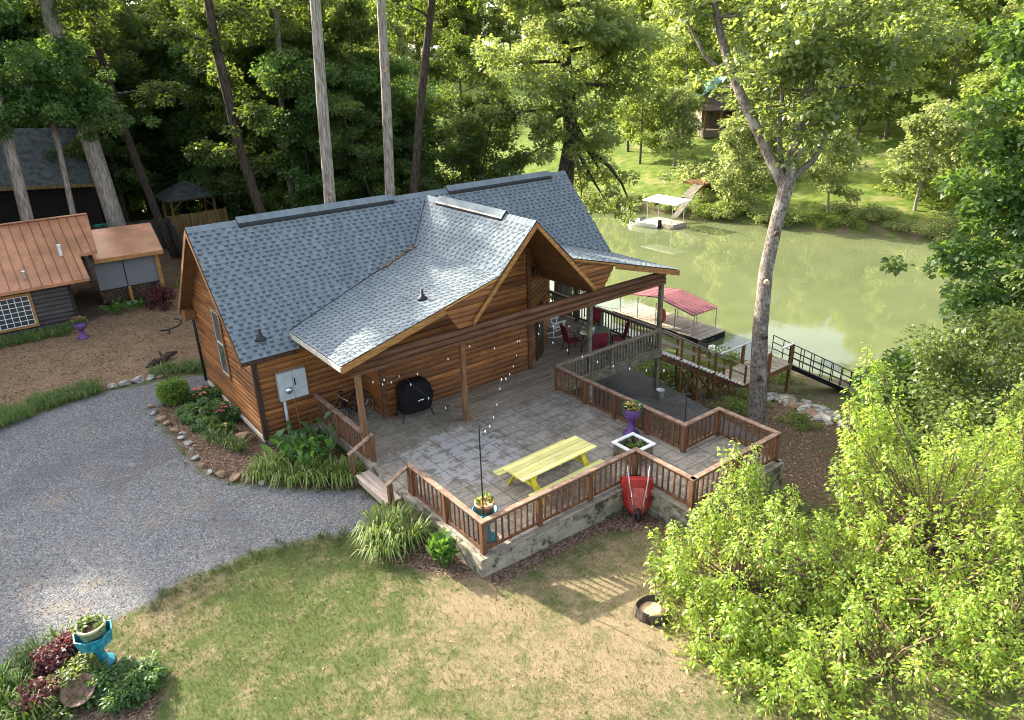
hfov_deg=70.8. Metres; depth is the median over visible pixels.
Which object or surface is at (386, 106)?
tall tree
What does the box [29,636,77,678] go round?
barberry bush
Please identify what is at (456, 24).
tree
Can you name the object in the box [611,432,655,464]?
planter box
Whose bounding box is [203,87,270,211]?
forest tree
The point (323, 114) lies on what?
tall tree
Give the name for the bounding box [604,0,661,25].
tree
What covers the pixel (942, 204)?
hill bush
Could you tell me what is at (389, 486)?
step handrail
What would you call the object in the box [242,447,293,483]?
strap leaf plant
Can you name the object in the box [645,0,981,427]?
riverside tree
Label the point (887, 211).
bank shrub
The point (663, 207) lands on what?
bank shrub
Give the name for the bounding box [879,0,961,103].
tree
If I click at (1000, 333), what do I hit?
vine covered tree
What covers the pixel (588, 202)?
bank shrub
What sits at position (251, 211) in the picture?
forest tree
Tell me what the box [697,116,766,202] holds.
tree
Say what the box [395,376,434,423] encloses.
covered grill
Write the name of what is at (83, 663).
garden shrub
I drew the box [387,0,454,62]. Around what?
tree
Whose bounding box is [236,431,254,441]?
boulder
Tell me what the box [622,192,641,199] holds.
bank shrub
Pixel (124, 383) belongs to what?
edging stone
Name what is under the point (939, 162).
hill bush
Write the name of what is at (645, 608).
fire pit
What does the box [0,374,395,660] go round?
gravel
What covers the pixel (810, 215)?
bank shrub
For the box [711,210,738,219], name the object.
bank shrub
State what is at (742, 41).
tree
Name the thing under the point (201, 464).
edging stone
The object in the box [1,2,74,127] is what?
forest tree
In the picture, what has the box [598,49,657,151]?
tree
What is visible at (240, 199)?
forest tree
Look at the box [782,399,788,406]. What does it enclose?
bank rock
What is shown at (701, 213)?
bank shrub
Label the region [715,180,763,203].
hill bush
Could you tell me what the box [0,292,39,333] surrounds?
window
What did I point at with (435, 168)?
forest tree
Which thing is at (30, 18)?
forest tree
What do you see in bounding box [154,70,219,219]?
forest tree
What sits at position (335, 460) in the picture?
strap leaf plant
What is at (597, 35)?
forked tree
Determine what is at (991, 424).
bank bush
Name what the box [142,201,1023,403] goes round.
river
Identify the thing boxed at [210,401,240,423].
flowering shrub
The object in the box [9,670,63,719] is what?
barberry bush
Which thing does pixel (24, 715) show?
strap leaf plant
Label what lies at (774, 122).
tree
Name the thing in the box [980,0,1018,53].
tree
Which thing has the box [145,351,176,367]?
driftwood log
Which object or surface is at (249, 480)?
edging stone
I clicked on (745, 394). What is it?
bank weed
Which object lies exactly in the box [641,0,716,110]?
tree
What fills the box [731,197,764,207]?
bank shrub
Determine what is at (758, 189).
hill bush
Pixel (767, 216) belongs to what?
bank shrub
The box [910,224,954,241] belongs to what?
bank shrub
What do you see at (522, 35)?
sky
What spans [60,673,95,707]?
rock
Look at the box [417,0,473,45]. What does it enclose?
tree
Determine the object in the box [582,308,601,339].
patio chair
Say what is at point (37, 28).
forest tree
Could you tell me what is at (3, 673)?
strap leaf plant
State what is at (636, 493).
wheelbarrow
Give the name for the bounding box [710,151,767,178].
hill bush
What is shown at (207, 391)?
flowering shrub
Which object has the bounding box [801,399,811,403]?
bank rock
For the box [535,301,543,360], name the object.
door
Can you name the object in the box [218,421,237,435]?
flowering plant
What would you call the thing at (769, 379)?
bank weed
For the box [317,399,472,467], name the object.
porch slab
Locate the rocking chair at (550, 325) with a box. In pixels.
[547,316,568,337]
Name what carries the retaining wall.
on the ground at (806, 196)
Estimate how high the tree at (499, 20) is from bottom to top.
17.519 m
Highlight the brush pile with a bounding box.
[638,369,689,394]
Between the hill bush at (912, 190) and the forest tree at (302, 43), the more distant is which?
the hill bush at (912, 190)
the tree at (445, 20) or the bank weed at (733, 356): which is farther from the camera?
the tree at (445, 20)
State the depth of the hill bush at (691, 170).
84.59 m
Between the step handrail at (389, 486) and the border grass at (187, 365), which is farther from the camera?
the border grass at (187, 365)
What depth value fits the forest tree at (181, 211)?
54.95 m
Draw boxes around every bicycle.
[326,381,368,419]
[331,395,374,426]
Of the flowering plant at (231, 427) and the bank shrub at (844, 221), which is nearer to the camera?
the flowering plant at (231, 427)
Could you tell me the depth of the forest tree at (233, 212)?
49.09 m
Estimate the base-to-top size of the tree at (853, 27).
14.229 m
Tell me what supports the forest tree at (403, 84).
on the ground at (806, 196)
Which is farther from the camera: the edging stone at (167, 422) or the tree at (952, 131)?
the tree at (952, 131)
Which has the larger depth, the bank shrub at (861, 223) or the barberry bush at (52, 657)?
the bank shrub at (861, 223)
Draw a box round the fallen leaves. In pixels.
[594,364,1006,598]
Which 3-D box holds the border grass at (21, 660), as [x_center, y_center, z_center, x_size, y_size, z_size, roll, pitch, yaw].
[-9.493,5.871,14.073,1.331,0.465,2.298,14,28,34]
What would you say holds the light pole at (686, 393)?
attached to the retaining wall
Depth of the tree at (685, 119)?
87.58 m
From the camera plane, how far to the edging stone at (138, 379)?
26.62 m
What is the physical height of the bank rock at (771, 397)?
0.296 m
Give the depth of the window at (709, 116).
101.25 m
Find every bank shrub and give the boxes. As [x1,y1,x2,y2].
[574,187,592,198]
[582,196,598,211]
[592,200,617,207]
[603,195,624,207]
[618,190,642,198]
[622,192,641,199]
[642,192,673,204]
[651,202,687,210]
[665,203,698,213]
[686,204,702,212]
[691,203,722,216]
[691,210,711,219]
[694,191,717,201]
[698,202,734,216]
[704,198,746,215]
[710,206,740,217]
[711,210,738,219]
[714,198,739,208]
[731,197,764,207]
[735,204,769,217]
[742,203,771,214]
[748,203,791,221]
[752,213,769,223]
[762,207,807,226]
[769,212,806,226]
[802,211,834,222]
[808,217,837,229]
[819,198,857,215]
[831,214,867,229]
[836,214,862,224]
[847,206,885,220]
[866,202,900,218]
[880,217,917,231]
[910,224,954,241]
[922,210,966,231]
[927,220,970,235]
[931,228,967,239]
[940,224,979,240]
[943,207,982,223]
[972,232,1023,246]
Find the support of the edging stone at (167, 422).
on the ground at (806, 196)
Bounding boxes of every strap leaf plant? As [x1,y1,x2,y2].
[0,659,24,694]
[0,669,38,709]
[0,684,56,719]
[0,685,19,719]
[201,427,221,441]
[208,427,237,448]
[220,432,252,451]
[238,455,284,485]
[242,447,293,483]
[264,448,312,478]
[266,458,316,492]
[288,454,344,491]
[306,453,362,492]
[327,455,367,488]
[349,520,421,566]
[350,504,415,554]
[361,495,419,530]
[373,509,439,557]
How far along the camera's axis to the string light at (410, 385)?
21.42 m
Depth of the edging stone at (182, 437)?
22.33 m
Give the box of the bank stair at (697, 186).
[681,174,716,198]
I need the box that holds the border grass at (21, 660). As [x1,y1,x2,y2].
[0,616,77,694]
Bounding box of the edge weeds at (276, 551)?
[148,404,380,610]
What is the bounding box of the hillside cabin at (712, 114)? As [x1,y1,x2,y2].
[694,76,741,137]
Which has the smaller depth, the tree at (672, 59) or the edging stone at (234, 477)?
the edging stone at (234, 477)
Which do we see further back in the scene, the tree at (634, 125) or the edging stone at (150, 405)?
the tree at (634, 125)
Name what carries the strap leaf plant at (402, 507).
on the ground at (806, 196)
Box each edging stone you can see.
[107,383,118,388]
[118,380,132,386]
[131,375,144,383]
[146,374,154,380]
[146,404,155,407]
[155,374,164,378]
[155,415,166,420]
[163,420,171,425]
[170,427,178,432]
[177,435,186,438]
[183,440,192,445]
[190,455,199,459]
[198,462,206,467]
[206,469,214,474]
[215,470,227,477]
[229,472,240,482]
[246,476,254,482]
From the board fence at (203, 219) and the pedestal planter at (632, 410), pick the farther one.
the board fence at (203, 219)
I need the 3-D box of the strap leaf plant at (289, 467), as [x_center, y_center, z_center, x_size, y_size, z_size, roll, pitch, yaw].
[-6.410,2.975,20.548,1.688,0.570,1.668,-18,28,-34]
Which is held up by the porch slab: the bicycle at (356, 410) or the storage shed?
the bicycle at (356, 410)
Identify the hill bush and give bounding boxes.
[671,158,712,186]
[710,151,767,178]
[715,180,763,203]
[717,166,772,192]
[756,160,803,181]
[873,178,940,201]
[881,162,960,202]
[903,154,969,177]
[920,191,978,211]
[944,196,1014,216]
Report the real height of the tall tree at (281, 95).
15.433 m
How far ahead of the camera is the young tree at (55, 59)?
34.92 m
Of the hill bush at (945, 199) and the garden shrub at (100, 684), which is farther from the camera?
the hill bush at (945, 199)
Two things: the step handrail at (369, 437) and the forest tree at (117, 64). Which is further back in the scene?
the forest tree at (117, 64)
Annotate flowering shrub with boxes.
[184,384,221,406]
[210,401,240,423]
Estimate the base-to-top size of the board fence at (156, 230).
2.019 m
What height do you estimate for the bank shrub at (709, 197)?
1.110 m
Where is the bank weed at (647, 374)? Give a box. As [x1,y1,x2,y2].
[637,360,698,389]
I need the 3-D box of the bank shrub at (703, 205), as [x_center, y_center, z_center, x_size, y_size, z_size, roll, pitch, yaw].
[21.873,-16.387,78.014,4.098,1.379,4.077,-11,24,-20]
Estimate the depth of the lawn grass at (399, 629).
14.49 m
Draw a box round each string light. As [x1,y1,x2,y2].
[359,289,658,380]
[366,373,466,412]
[481,332,520,432]
[530,326,683,371]
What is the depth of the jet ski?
43.04 m
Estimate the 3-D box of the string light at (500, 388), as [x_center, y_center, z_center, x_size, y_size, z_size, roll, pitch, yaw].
[-0.254,0.522,19.171,0.122,1.034,7.460,2,23,8]
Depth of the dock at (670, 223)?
75.47 m
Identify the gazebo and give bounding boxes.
[154,180,220,226]
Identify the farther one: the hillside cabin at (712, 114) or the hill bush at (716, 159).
the hillside cabin at (712, 114)
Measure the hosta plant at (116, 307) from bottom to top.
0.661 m
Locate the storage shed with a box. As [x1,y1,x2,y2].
[0,213,96,337]
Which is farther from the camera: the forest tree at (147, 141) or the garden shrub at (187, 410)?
the forest tree at (147, 141)
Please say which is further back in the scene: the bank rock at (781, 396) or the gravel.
the bank rock at (781, 396)
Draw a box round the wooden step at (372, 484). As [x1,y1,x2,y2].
[355,470,401,506]
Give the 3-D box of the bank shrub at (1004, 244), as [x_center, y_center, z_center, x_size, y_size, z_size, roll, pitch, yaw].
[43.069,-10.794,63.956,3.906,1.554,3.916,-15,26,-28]
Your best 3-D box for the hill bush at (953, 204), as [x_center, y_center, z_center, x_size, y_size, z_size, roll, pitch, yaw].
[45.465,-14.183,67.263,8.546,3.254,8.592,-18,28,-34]
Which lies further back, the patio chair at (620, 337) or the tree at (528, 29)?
the tree at (528, 29)
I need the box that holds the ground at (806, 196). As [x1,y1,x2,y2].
[0,24,1023,719]
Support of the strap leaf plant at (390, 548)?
on the ground at (806, 196)
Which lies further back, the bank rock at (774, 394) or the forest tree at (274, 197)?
the forest tree at (274, 197)
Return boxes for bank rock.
[767,392,779,396]
[767,395,775,400]
[775,395,795,400]
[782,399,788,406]
[787,401,799,408]
[796,406,806,413]
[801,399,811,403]
[805,408,818,414]
[813,413,832,422]
[820,407,831,411]
[825,411,841,417]
[830,414,840,420]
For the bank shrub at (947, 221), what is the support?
on the ground at (806, 196)
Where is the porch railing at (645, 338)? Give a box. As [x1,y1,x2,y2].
[548,290,661,384]
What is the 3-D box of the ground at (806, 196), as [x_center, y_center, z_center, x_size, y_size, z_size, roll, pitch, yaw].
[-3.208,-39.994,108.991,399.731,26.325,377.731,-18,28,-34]
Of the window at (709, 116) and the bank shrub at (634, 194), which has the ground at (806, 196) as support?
the bank shrub at (634, 194)
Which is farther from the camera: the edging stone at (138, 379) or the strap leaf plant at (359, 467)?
the edging stone at (138, 379)
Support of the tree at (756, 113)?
on the ground at (806, 196)
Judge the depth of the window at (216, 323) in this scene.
23.34 m
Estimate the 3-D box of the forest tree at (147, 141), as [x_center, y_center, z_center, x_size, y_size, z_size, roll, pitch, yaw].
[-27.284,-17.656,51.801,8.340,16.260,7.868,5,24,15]
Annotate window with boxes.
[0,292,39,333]
[208,305,231,380]
[706,112,712,123]
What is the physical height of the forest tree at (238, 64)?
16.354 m
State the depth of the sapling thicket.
26.30 m
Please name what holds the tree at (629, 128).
on the ground at (806, 196)
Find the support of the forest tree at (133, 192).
on the ground at (806, 196)
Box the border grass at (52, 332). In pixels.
[0,320,75,348]
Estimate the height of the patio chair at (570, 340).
1.112 m
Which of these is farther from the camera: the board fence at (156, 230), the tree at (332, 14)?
the tree at (332, 14)
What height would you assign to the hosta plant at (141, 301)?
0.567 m
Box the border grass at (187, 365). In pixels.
[146,357,205,376]
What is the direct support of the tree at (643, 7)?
on the ground at (806, 196)
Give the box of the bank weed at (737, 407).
[706,395,747,418]
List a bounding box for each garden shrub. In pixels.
[29,688,85,719]
[45,651,108,690]
[78,661,133,711]
[100,650,168,716]
[174,396,228,425]
[189,415,228,434]
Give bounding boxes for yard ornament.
[160,318,181,333]
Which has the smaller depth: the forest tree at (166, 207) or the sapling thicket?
the sapling thicket
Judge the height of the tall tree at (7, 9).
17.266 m
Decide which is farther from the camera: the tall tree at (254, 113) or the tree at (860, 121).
the tree at (860, 121)
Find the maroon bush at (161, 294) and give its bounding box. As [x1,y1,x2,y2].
[140,285,176,309]
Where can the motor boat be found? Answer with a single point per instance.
(643, 222)
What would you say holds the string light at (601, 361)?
hanging from the light pole at (686, 393)
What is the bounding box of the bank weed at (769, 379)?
[729,360,776,382]
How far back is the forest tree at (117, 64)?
47.41 m
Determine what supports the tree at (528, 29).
on the ground at (806, 196)
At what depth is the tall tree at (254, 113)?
36.45 m
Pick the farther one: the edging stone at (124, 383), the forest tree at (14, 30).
the forest tree at (14, 30)
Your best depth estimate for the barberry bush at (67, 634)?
14.34 m
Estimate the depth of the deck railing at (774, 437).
20.54 m
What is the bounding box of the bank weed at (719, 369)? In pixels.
[694,359,729,380]
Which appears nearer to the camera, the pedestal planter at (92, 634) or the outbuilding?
the pedestal planter at (92, 634)
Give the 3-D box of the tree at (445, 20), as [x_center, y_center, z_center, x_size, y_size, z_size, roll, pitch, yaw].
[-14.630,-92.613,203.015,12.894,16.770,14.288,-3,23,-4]
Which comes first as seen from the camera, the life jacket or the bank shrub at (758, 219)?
the life jacket
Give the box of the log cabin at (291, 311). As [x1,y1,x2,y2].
[178,171,679,458]
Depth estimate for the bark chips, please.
28.39 m
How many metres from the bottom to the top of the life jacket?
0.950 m
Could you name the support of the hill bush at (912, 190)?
on the ground at (806, 196)
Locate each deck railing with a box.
[312,392,364,455]
[408,447,696,554]
[554,365,781,504]
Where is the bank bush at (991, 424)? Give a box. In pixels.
[918,386,1023,501]
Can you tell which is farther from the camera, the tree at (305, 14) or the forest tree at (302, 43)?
the tree at (305, 14)
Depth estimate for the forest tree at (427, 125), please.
45.10 m
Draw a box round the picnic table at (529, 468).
[493,436,603,504]
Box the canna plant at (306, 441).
[260,411,336,470]
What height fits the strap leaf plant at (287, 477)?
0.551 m
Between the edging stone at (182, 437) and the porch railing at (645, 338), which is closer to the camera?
the edging stone at (182, 437)
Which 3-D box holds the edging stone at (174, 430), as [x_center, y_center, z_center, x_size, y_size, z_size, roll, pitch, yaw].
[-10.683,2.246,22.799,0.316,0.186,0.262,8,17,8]
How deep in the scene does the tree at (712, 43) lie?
106.17 m
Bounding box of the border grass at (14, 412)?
[0,374,105,427]
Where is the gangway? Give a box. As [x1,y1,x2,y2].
[771,335,861,393]
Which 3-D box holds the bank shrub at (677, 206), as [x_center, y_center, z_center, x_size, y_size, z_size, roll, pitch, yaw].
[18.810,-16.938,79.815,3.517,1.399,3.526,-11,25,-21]
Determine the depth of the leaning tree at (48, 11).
37.13 m
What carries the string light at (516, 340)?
hanging from the log cabin at (291, 311)
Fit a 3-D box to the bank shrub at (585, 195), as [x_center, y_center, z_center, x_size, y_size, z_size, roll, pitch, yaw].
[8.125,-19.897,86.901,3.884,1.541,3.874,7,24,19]
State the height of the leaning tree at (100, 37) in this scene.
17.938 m
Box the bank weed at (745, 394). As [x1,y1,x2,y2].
[721,387,773,407]
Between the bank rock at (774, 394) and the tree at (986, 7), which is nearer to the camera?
the bank rock at (774, 394)
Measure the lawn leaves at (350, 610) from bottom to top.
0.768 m
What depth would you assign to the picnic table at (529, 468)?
18.78 m
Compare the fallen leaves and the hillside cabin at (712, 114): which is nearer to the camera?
the fallen leaves
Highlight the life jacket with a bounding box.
[662,309,665,322]
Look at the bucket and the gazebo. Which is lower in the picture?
the bucket
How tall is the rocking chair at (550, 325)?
1.150 m
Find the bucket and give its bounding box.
[656,388,664,398]
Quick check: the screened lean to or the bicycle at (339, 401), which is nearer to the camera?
the bicycle at (339, 401)
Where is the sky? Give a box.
[128,0,843,51]
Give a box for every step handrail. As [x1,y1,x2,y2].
[347,432,376,485]
[385,462,410,504]
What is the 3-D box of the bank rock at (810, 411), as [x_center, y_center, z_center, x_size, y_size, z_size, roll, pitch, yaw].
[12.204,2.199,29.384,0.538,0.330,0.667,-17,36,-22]
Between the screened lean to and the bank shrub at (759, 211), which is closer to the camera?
the screened lean to
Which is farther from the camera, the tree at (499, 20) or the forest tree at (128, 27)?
the tree at (499, 20)
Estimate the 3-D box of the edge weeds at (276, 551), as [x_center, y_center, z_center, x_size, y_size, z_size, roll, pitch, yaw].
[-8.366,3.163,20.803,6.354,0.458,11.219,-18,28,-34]
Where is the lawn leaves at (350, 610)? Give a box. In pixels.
[0,380,1012,719]
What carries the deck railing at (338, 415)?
on the porch slab
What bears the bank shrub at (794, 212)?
on the ground at (806, 196)
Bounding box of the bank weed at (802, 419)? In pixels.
[774,409,826,431]
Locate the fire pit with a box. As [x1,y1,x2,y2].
[632,595,668,626]
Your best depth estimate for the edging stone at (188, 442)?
21.99 m
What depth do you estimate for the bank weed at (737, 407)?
27.84 m
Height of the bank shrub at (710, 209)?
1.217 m
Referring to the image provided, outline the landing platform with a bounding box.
[717,340,794,392]
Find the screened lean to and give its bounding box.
[91,223,164,304]
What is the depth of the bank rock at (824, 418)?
28.48 m
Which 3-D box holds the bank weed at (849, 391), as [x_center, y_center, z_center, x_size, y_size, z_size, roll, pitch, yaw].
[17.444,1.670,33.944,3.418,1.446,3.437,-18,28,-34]
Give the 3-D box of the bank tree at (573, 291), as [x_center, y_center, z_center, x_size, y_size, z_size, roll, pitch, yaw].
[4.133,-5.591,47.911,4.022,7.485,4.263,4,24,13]
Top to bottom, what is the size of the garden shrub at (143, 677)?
0.705 m
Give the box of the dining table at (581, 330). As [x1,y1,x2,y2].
[576,325,609,350]
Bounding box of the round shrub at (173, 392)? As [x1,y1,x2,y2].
[155,376,189,405]
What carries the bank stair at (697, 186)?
on the ground at (806, 196)
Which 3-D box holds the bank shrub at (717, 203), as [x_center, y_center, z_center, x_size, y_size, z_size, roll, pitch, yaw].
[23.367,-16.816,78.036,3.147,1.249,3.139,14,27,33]
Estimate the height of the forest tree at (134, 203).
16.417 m
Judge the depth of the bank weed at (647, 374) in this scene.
31.83 m
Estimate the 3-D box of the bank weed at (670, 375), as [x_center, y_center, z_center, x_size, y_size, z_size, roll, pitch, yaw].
[6.565,0.794,30.865,4.060,1.717,4.081,-18,28,-34]
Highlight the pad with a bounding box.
[569,368,759,441]
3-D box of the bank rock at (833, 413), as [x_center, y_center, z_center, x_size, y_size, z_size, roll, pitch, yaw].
[13.155,2.309,29.470,0.634,0.214,0.768,0,29,18]
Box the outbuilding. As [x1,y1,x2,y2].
[0,128,103,224]
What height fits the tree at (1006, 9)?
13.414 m
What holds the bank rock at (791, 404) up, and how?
on the ground at (806, 196)
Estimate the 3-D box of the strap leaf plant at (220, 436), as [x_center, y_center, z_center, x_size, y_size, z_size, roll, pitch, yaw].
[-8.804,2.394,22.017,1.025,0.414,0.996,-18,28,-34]
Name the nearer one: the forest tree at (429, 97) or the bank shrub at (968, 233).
the forest tree at (429, 97)
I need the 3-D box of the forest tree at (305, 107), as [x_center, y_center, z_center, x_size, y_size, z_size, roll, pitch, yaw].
[-12.011,-11.276,41.230,5.599,12.253,5.712,-20,29,-36]
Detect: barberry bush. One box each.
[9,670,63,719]
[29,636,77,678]
[56,628,83,658]
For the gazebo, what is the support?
on the ground at (806, 196)
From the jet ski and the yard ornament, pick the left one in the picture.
the yard ornament
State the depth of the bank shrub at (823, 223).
71.46 m
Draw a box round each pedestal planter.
[70,315,89,339]
[70,613,115,667]
[472,490,497,543]
[621,400,643,435]
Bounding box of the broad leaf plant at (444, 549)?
[425,527,460,568]
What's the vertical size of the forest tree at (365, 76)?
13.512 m
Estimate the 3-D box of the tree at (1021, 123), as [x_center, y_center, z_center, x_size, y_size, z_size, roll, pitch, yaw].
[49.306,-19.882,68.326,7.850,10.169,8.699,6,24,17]
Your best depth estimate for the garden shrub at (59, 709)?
13.07 m
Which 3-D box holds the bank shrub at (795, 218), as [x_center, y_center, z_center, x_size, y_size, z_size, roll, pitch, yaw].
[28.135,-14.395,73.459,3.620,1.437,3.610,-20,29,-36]
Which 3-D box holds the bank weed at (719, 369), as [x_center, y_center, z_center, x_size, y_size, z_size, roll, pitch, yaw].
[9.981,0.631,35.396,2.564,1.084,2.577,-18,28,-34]
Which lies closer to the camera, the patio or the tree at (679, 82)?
the patio
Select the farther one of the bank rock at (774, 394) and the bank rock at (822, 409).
the bank rock at (774, 394)
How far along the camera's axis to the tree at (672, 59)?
98.31 m
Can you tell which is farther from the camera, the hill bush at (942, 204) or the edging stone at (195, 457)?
the hill bush at (942, 204)
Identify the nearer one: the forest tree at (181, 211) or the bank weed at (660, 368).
the bank weed at (660, 368)
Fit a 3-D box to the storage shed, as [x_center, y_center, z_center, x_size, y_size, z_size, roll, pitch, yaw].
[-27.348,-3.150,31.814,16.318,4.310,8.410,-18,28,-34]
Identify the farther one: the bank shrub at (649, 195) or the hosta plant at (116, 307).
the bank shrub at (649, 195)
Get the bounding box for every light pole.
[478,425,483,515]
[684,366,688,421]
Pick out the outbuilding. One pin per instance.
(43, 180)
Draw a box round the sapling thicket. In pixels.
[840,336,1022,451]
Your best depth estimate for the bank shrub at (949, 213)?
68.11 m
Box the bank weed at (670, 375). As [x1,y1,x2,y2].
[636,360,725,398]
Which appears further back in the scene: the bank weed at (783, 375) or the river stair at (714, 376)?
the bank weed at (783, 375)
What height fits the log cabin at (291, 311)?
10.066 m
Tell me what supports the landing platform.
on the ground at (806, 196)
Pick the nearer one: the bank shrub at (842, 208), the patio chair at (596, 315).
the patio chair at (596, 315)
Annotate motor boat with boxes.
[629,216,661,228]
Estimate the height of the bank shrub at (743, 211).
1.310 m
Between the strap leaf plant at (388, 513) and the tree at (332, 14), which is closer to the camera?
the strap leaf plant at (388, 513)
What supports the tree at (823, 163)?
on the ground at (806, 196)
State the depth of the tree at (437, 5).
199.20 m
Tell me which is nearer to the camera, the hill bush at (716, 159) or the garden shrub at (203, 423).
the garden shrub at (203, 423)
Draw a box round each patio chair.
[559,323,581,354]
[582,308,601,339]
[592,333,607,359]
[610,318,630,346]
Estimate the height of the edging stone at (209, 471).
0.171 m
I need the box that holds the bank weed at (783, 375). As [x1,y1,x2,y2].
[772,371,807,384]
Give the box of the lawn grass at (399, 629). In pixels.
[112,503,1023,719]
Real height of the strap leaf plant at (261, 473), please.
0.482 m
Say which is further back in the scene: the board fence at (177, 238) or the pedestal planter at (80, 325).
the board fence at (177, 238)
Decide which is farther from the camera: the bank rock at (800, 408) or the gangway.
the gangway
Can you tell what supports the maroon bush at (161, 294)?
on the ground at (806, 196)
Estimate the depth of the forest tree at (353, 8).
43.11 m
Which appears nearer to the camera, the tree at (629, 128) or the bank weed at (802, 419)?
the bank weed at (802, 419)
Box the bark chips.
[0,299,474,719]
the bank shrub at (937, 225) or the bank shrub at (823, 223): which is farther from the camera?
the bank shrub at (823, 223)
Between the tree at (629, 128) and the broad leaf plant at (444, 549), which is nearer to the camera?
the broad leaf plant at (444, 549)
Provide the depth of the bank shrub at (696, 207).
78.81 m
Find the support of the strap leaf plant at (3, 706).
on the ground at (806, 196)
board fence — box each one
[81,217,171,259]
[167,208,228,239]
[168,219,182,258]
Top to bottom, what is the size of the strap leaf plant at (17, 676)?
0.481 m
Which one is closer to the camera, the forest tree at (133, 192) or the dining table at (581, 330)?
the dining table at (581, 330)
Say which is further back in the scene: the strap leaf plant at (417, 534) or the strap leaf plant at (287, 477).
the strap leaf plant at (287, 477)
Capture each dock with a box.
[612,286,725,344]
[642,194,695,228]
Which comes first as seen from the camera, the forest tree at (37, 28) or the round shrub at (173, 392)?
the round shrub at (173, 392)
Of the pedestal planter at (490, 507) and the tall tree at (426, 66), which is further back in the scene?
the tall tree at (426, 66)
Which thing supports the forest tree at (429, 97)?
on the ground at (806, 196)
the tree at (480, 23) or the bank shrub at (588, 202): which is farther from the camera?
the tree at (480, 23)
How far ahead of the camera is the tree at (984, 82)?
72.56 m
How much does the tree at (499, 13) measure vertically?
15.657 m
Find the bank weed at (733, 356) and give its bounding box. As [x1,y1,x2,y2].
[691,345,746,369]
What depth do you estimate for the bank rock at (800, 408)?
29.69 m
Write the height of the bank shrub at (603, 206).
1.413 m
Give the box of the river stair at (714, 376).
[641,329,747,399]
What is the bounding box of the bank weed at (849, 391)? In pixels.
[841,380,881,397]
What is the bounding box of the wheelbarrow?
[620,466,653,521]
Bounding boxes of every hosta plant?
[99,297,136,314]
[134,297,156,309]
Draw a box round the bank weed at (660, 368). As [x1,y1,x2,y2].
[635,360,695,379]
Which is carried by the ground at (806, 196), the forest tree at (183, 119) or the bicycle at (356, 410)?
the forest tree at (183, 119)
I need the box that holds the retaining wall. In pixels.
[365,390,783,577]
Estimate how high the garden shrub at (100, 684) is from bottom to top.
0.647 m
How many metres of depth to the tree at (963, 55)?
99.67 m
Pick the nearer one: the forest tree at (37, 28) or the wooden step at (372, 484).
the wooden step at (372, 484)
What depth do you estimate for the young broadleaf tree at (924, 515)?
15.11 m
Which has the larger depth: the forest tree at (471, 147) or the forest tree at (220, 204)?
the forest tree at (220, 204)
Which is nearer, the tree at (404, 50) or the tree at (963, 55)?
the tree at (963, 55)
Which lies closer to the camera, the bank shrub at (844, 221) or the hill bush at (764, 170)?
the bank shrub at (844, 221)
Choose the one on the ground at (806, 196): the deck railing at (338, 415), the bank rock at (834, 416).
the bank rock at (834, 416)
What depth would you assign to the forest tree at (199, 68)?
44.10 m
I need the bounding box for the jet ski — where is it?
[697,338,723,359]
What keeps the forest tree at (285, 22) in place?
on the ground at (806, 196)
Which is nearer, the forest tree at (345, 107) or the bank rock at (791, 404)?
the bank rock at (791, 404)
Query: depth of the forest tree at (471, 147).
40.82 m
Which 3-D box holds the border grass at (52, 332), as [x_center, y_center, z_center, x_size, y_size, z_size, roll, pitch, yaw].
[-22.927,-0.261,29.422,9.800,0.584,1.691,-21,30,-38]
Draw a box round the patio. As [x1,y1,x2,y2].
[366,390,773,553]
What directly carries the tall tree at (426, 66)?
on the ground at (806, 196)
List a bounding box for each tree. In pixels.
[0,0,107,220]
[0,0,125,227]
[0,8,62,127]
[0,13,50,127]
[0,31,160,280]
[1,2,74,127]
[28,0,167,214]
[39,0,176,221]
[40,0,190,258]
[47,1,192,218]
[62,0,178,212]
[74,0,182,214]
[98,0,203,216]
[128,188,166,211]
[130,0,222,209]
[131,0,297,213]
[134,42,223,216]
[137,9,200,213]
[141,78,201,215]
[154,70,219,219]
[160,108,232,220]
[163,24,295,207]
[166,27,277,219]
[175,0,312,211]
[198,144,237,220]
[202,15,308,214]
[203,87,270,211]
[207,0,343,211]
[216,0,347,189]
[221,0,348,207]
[229,36,357,210]
[247,47,357,210]
[265,0,383,194]
[286,24,399,200]
[287,0,454,199]
[289,3,330,24]
[310,0,335,203]
[310,91,440,201]
[325,4,378,53]
[341,61,417,189]
[342,51,437,197]
[346,0,399,56]
[349,99,439,193]
[355,79,444,196]
[361,13,415,77]
[367,0,514,193]
[377,0,394,195]
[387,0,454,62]
[391,30,523,190]
[396,91,445,188]
[409,87,530,193]
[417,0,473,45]
[418,2,461,47]
[437,0,490,43]
[439,2,482,46]
[457,0,503,46]
[467,0,691,315]
[482,2,529,50]
[484,6,519,50]
[521,4,578,72]
[523,11,539,51]
[549,222,594,314]
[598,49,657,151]
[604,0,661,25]
[610,72,677,163]
[622,0,675,56]
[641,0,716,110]
[641,342,1023,719]
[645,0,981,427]
[647,83,703,166]
[648,18,724,134]
[692,0,763,87]
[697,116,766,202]
[736,0,793,92]
[739,86,803,135]
[747,95,797,154]
[804,120,868,211]
[827,18,912,131]
[827,56,902,144]
[839,12,952,139]
[859,256,1023,499]
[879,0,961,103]
[879,0,1023,330]
[879,99,975,210]
[912,0,1004,107]
[933,105,1019,190]
[935,64,1022,156]
[941,0,1008,89]
[965,0,1023,74]
[973,2,1023,99]
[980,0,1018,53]
[991,105,1023,160]

